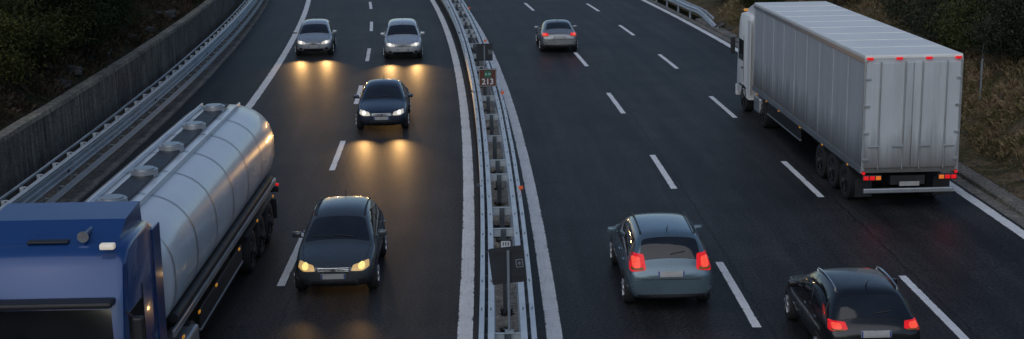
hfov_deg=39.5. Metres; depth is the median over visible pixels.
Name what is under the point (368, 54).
lane dash
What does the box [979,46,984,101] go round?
fence post
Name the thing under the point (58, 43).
bush
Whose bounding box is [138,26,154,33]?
rock
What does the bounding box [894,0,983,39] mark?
bush
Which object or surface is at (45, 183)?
guard rail
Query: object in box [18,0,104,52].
bush
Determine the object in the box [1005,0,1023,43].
bush
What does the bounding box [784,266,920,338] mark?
car
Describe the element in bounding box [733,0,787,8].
bush
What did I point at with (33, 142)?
retaining wall
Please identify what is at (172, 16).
rock
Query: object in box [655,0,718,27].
guard rail
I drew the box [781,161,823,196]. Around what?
lane dash
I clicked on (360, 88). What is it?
lane dash
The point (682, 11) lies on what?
ground
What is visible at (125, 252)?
truck
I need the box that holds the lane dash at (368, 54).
[365,48,370,60]
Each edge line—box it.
[245,0,310,108]
[430,0,474,338]
[473,16,562,338]
[642,0,1023,238]
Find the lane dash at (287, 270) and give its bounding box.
[277,232,303,285]
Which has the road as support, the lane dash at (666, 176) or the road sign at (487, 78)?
the lane dash at (666, 176)
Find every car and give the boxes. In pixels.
[292,193,386,288]
[293,16,336,54]
[353,79,412,128]
[380,18,424,57]
[534,18,577,50]
[607,212,711,301]
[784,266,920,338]
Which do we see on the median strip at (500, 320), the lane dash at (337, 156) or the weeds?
the weeds
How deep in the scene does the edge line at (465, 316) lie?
37.47 m
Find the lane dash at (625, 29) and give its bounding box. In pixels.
[618,25,634,34]
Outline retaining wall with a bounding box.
[0,0,247,206]
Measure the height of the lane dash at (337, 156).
0.001 m
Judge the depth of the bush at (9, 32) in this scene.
40.03 m
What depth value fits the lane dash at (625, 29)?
76.28 m
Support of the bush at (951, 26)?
on the embankment
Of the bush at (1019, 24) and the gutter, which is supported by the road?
the gutter
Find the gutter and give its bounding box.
[648,0,1023,227]
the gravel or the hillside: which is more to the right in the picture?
the gravel
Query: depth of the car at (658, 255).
29.04 m
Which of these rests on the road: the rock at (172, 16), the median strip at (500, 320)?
the median strip at (500, 320)
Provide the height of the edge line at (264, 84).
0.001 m
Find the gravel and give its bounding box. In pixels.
[958,132,1023,196]
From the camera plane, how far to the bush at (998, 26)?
49.27 m
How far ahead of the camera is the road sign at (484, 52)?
53.66 m
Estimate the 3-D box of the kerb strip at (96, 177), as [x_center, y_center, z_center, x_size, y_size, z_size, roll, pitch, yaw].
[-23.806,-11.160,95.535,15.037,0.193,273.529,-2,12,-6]
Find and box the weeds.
[471,49,514,332]
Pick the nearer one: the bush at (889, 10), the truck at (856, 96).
the truck at (856, 96)
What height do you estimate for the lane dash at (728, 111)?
0.001 m
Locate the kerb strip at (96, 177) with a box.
[34,0,269,202]
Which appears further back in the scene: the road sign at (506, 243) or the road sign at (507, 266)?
the road sign at (506, 243)
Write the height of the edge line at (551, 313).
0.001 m
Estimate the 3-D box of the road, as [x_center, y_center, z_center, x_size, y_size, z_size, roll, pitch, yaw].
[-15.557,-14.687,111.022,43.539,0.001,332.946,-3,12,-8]
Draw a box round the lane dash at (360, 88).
[354,85,362,103]
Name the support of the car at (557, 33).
on the road
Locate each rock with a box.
[49,78,71,87]
[66,65,82,75]
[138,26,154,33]
[156,9,176,18]
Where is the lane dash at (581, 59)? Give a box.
[573,52,587,65]
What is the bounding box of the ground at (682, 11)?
[654,0,1017,223]
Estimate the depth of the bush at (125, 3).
53.29 m
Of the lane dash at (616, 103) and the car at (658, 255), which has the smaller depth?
the car at (658, 255)
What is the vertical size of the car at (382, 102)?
1.545 m
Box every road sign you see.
[476,43,492,68]
[479,69,496,95]
[488,245,526,333]
[500,239,511,246]
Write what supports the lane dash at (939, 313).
on the road
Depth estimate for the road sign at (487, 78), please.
50.15 m
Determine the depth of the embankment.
44.43 m
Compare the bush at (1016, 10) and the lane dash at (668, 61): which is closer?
the bush at (1016, 10)
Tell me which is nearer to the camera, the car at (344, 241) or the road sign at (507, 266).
the road sign at (507, 266)
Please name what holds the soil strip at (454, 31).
on the road
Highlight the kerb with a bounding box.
[695,18,1023,217]
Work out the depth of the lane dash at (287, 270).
32.90 m
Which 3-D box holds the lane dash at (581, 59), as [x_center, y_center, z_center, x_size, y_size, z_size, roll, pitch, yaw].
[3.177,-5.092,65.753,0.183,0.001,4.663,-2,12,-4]
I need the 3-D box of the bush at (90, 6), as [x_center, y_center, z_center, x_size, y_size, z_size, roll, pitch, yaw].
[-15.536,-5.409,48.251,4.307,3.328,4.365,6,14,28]
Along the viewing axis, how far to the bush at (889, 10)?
59.48 m
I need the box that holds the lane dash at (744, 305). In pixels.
[716,262,760,326]
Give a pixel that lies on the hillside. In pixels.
(76, 80)
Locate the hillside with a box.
[0,0,205,130]
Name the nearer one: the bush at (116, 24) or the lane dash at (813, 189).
the lane dash at (813, 189)
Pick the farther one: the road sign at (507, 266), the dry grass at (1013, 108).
the dry grass at (1013, 108)
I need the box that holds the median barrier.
[442,0,536,338]
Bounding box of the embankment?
[664,0,1023,200]
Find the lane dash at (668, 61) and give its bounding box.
[657,54,678,68]
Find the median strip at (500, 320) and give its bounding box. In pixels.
[440,0,518,332]
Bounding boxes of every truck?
[0,102,278,338]
[730,1,963,198]
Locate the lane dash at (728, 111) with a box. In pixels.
[709,96,737,117]
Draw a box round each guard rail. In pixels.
[0,0,262,209]
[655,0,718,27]
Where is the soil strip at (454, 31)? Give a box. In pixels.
[437,0,510,333]
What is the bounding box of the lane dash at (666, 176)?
[650,155,676,188]
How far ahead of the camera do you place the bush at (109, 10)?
50.73 m
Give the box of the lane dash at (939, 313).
[899,276,968,338]
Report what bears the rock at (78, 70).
on the hillside
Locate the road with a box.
[79,0,1023,338]
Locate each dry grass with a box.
[714,0,1023,173]
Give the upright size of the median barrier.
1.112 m
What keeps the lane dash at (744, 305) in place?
on the road
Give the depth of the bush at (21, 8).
42.24 m
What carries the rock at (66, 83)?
on the hillside
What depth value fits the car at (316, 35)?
68.53 m
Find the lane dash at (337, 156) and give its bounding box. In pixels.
[329,141,345,169]
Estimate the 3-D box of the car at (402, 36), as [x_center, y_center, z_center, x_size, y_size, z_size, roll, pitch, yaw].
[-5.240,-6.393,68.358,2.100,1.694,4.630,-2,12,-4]
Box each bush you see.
[0,0,61,69]
[0,0,78,65]
[0,9,54,85]
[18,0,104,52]
[42,0,119,52]
[62,0,130,37]
[74,0,145,27]
[95,0,142,28]
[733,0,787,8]
[855,0,969,33]
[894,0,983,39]
[918,0,1022,57]
[948,0,1023,60]
[1001,0,1023,29]
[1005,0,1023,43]
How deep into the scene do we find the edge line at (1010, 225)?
38.13 m
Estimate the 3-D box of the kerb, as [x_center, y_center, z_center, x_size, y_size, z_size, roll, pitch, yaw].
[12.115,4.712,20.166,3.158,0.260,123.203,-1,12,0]
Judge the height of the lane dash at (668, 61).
0.001 m
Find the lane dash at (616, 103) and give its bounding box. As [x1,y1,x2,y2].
[606,93,624,112]
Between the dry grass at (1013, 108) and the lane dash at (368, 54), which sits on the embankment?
the dry grass at (1013, 108)

